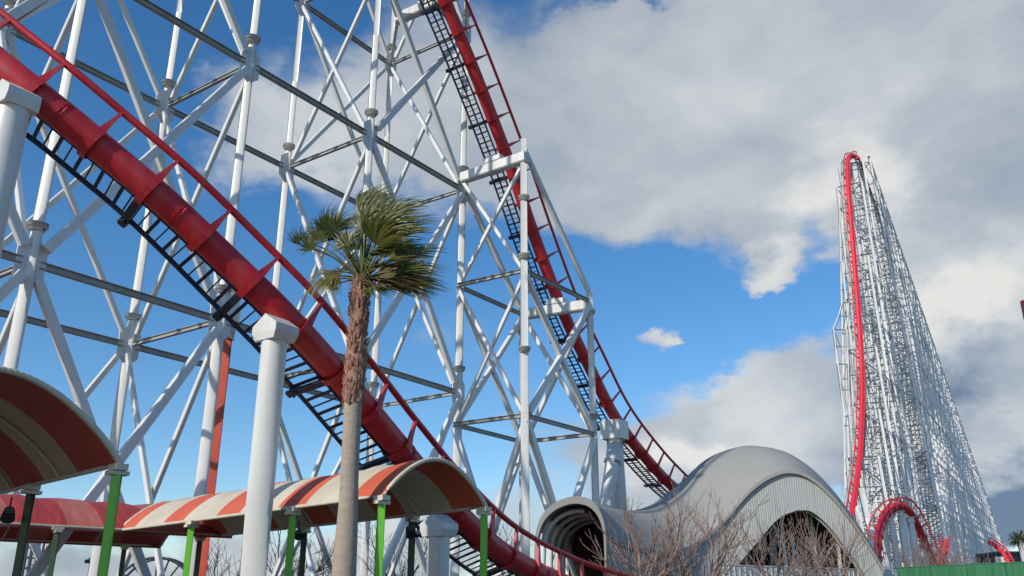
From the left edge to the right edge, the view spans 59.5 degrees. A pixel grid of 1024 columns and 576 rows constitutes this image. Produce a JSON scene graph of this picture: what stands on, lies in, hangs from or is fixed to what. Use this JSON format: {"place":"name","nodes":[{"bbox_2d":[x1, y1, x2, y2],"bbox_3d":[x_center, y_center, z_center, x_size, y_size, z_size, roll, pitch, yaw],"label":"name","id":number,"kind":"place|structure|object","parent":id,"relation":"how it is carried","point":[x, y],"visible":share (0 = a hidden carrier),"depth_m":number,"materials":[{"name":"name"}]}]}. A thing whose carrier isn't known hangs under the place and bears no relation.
{"place":"outdoors","nodes":[
{"label":"outdoors","id":0,"kind":"place"},
{"bbox_2d":[21,543,44,575],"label":"ride tower","id":1,"kind":"structure","parent":0,"point":[30,557],"depth_m":57.59,"materials":[{"name":"white metal"}]},
{"bbox_2d":[0,0,1023,575],"label":"sky","id":2,"kind":"structure","parent":0,"point":[687,155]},
{"bbox_2d":[593,446,883,575],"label":"domed hall","id":3,"kind":"structure","parent":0,"point":[751,477],"depth_m":40.47,"materials":[{"name":"white paint"}]},
{"bbox_2d":[759,522,776,564],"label":"window","id":4,"kind":"structure","parent":3,"relation":"in","point":[772,533],"depth_m":43.44,"materials":[{"name":"black glass"}]},
{"bbox_2d":[869,532,885,565],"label":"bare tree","id":5,"kind":"object","parent":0,"point":[879,548],"visible":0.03,"depth_m":57.32,"materials":[{"name":"brown plant"}]},
{"bbox_2d":[867,497,944,569],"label":"coaster track","id":6,"kind":"structure","parent":0,"point":[901,509],"depth_m":64.80,"materials":[{"name":"red metal"}]},
{"label":"ground","id":7,"kind":"structure","parent":0,"visible":0},
{"bbox_2d":[0,79,41,256],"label":"track pillar","id":8,"kind":"structure","parent":7,"relation":"on","point":[19,107],"depth_m":15.06,"materials":[{"name":"white metal"}]},
{"bbox_2d":[0,7,634,575],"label":"coaster track","id":9,"kind":"structure","parent":8,"relation":"on","point":[170,209],"depth_m":17.00,"materials":[{"name":"red metal"}]},
{"bbox_2d":[0,366,129,575],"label":"striped canopy","id":10,"kind":"object","parent":7,"relation":"on","point":[49,433],"visible":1,"depth_m":11.87,"materials":[{"name":"fabric"}]},
{"bbox_2d":[0,497,14,523],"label":"spotlight","id":11,"kind":"object","parent":10,"relation":"attached to","point":[7,515],"visible":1,"depth_m":12.92,"materials":[{"name":"black plastic"}]},
{"bbox_2d":[84,557,90,575],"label":"street lamp","id":12,"kind":"object","parent":7,"relation":"on","point":[87,560],"visible":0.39,"depth_m":42.93,"materials":[{"name":"grey metal"}]},
{"bbox_2d":[0,494,232,575],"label":"striped canopy","id":13,"kind":"object","parent":7,"relation":"on","point":[52,518],"visible":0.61,"depth_m":21.16,"materials":[{"name":"red fabric"}]},
{"bbox_2d":[124,556,183,575],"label":"spinning ride","id":14,"kind":"object","parent":7,"relation":"on","point":[180,564],"visible":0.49,"depth_m":52.65},
{"bbox_2d":[199,272,240,575],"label":"flared post","id":15,"kind":"object","parent":7,"relation":"on","point":[219,413],"visible":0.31,"depth_m":29.75,"materials":[{"name":"metal"}]},
{"bbox_2d":[206,538,241,575],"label":"bare tree","id":16,"kind":"object","parent":7,"relation":"on","point":[216,560],"visible":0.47,"depth_m":38.69,"materials":[{"name":"brown plant"}]},
{"bbox_2d":[0,0,470,575],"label":"support tower","id":17,"kind":"structure","parent":7,"relation":"on","point":[28,268],"depth_m":32.57,"materials":[{"name":"white metal"}]},
{"bbox_2d":[239,313,298,575],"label":"track pillar","id":18,"kind":"structure","parent":7,"relation":"on","point":[275,336],"depth_m":16.00,"materials":[{"name":"white metal"}]},
{"bbox_2d":[267,527,333,575],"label":"bare tree","id":19,"kind":"object","parent":7,"relation":"on","point":[320,569],"visible":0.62,"depth_m":36.38,"materials":[{"name":"brown plant"}]},
{"bbox_2d":[122,457,491,575],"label":"striped canopy","id":20,"kind":"object","parent":7,"relation":"on","point":[414,490],"visible":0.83,"depth_m":16.90,"materials":[{"name":"fabric"}]},
{"bbox_2d":[295,521,303,539],"bbox_3d":[-3.816,4.336,16.024,0.154,0.338,0.193,17,-26,-39],"label":"spotlight","id":21,"kind":"object","parent":20,"relation":"attached to","point":[298,534],"visible":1,"depth_m":16.00,"materials":[{"name":"black plastic"}]},
{"bbox_2d":[406,518,415,538],"bbox_3d":[-1.852,4.412,16.464,0.193,0.381,0.243,4,-20,-11],"label":"spotlight","id":22,"kind":"object","parent":20,"relation":"hanging from","point":[410,533],"visible":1,"depth_m":16.41,"materials":[{"name":"black plastic"}]},
{"bbox_2d":[304,538,373,575],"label":"bare tree","id":23,"kind":"object","parent":7,"relation":"on","point":[327,569],"visible":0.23,"depth_m":41.18,"materials":[{"name":"brown plant"}]},
{"bbox_2d":[284,181,451,575],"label":"palm tree","id":24,"kind":"object","parent":7,"relation":"on","point":[378,221],"visible":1,"depth_m":15.08,"materials":[{"name":"green plant"}]},
{"bbox_2d":[357,515,427,575],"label":"bare tree","id":25,"kind":"object","parent":7,"relation":"on","point":[403,570],"visible":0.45,"depth_m":39.81,"materials":[{"name":"brown plant"}]},
{"bbox_2d":[420,514,457,575],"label":"track pillar","id":26,"kind":"structure","parent":7,"relation":"on","point":[438,530],"depth_m":19.95,"materials":[{"name":"white paint"}]},
{"bbox_2d":[475,525,530,575],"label":"bare tree","id":27,"kind":"object","parent":7,"relation":"on","point":[511,543],"visible":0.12,"depth_m":38.58,"materials":[{"name":"brown plant"}]},
{"bbox_2d":[452,138,599,575],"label":"support tower","id":28,"kind":"structure","parent":7,"relation":"on","point":[520,459],"depth_m":40.03,"materials":[{"name":"white metal"}]},
{"bbox_2d":[534,496,611,575],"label":"tunnel hall","id":29,"kind":"structure","parent":7,"relation":"on","point":[562,523],"depth_m":33.92,"materials":[{"name":"white paint"}]},
{"bbox_2d":[600,419,628,510],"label":"track pillar","id":30,"kind":"structure","parent":7,"relation":"on","point":[614,433],"depth_m":45.32,"materials":[{"name":"white metal"}]},
{"bbox_2d":[419,0,687,497],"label":"coaster track","id":31,"kind":"structure","parent":30,"relation":"on","point":[606,401],"depth_m":43.43,"materials":[{"name":"red metal"}]},
{"bbox_2d":[580,483,705,575],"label":"bare tree","id":32,"kind":"object","parent":7,"relation":"on","point":[650,563],"visible":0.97,"depth_m":27.08,"materials":[{"name":"brown plant"}]},
{"bbox_2d":[609,494,717,575],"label":"bare tree","id":33,"kind":"object","parent":7,"relation":"on","point":[677,552],"visible":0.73,"depth_m":29.02,"materials":[{"name":"brown plant"}]},
{"bbox_2d":[626,486,768,575],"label":"bare tree","id":34,"kind":"object","parent":7,"relation":"on","point":[726,548],"visible":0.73,"depth_m":30.37,"materials":[{"name":"brown plant"}]},
{"bbox_2d":[717,501,853,575],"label":"bare tree","id":35,"kind":"object","parent":7,"relation":"on","point":[760,569],"visible":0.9,"depth_m":31.90,"materials":[{"name":"brown plant"}]},
{"bbox_2d":[764,528,844,575],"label":"bare tree","id":36,"kind":"object","parent":7,"relation":"on","point":[804,568],"visible":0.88,"depth_m":31.00,"materials":[{"name":"brown plant"}]},
{"bbox_2d":[722,564,897,575],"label":"panel fence","id":37,"kind":"object","parent":7,"relation":"on","point":[739,572],"visible":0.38,"depth_m":37.59,"materials":[{"name":"grey metal"}]},
{"bbox_2d":[782,498,887,575],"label":"bare tree","id":38,"kind":"object","parent":7,"relation":"on","point":[844,564],"visible":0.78,"depth_m":34.77,"materials":[{"name":"brown plant"}]},
{"bbox_2d":[882,533,941,566],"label":"bare tree","id":39,"kind":"object","parent":7,"relation":"on","point":[918,558],"visible":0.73,"depth_m":57.29,"materials":[{"name":"brown plant"}]},
{"bbox_2d":[833,151,1004,569],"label":"lift hill tower","id":40,"kind":"structure","parent":7,"relation":"on","point":[961,508],"depth_m":114.05,"materials":[{"name":"white metal"}]},
{"bbox_2d":[937,535,950,564],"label":"coaster track","id":41,"kind":"structure","parent":40,"relation":"attached to","point":[946,547],"depth_m":71.10,"materials":[{"name":"red metal"}]},
{"bbox_2d":[896,548,969,564],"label":"bare tree","id":42,"kind":"object","parent":7,"relation":"on","point":[935,559],"visible":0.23,"depth_m":59.41,"materials":[{"name":"brown plant"}]},
{"bbox_2d":[910,539,962,565],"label":"bare tree","id":43,"kind":"object","parent":7,"relation":"on","point":[932,557],"visible":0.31,"depth_m":59.37,"materials":[{"name":"brown plant"}]},
{"bbox_2d":[910,552,967,565],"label":"bare tree","id":44,"kind":"object","parent":7,"relation":"on","point":[936,560],"visible":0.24,"depth_m":57.84,"materials":[{"name":"brown plant"}]},
{"bbox_2d":[927,539,969,564],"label":"bare tree","id":45,"kind":"object","parent":7,"relation":"on","point":[957,562],"visible":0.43,"depth_m":59.55,"materials":[{"name":"brown plant"}]},
{"bbox_2d":[927,530,985,565],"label":"bare tree","id":46,"kind":"object","parent":7,"relation":"on","point":[952,552],"visible":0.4,"depth_m":59.35,"materials":[{"name":"brown plant"}]},
{"bbox_2d":[895,561,1023,575],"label":"hoarding","id":47,"kind":"object","parent":7,"relation":"on","point":[1000,569],"visible":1,"depth_m":39.09,"materials":[{"name":"green paint"}]},
{"bbox_2d":[922,540,1004,564],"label":"bare tree","id":48,"kind":"object","parent":7,"relation":"on","point":[953,557],"visible":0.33,"depth_m":59.03,"materials":[{"name":"brown plant"}]},
{"bbox_2d":[975,551,1020,562],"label":"building","id":49,"kind":"structure","parent":7,"relation":"on","point":[1014,554],"depth_m":126.52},
{"bbox_2d":[988,537,1014,562],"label":"coaster track","id":50,"kind":"structure","parent":7,"relation":"on","point":[1005,557],"depth_m":111.83,"materials":[{"name":"red metal"}]},
{"bbox_2d":[1007,530,1023,560],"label":"palm tree","id":51,"kind":"object","parent":7,"relation":"on","point":[1018,539],"visible":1,"depth_m":38.47,"materials":[{"name":"green plant"}]},
{"bbox_2d":[1020,300,1023,319],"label":"sign board","id":52,"kind":"object","parent":7,"relation":"on","point":[1022,304],"visible":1,"depth_m":23.21,"materials":[{"name":"red paint"}]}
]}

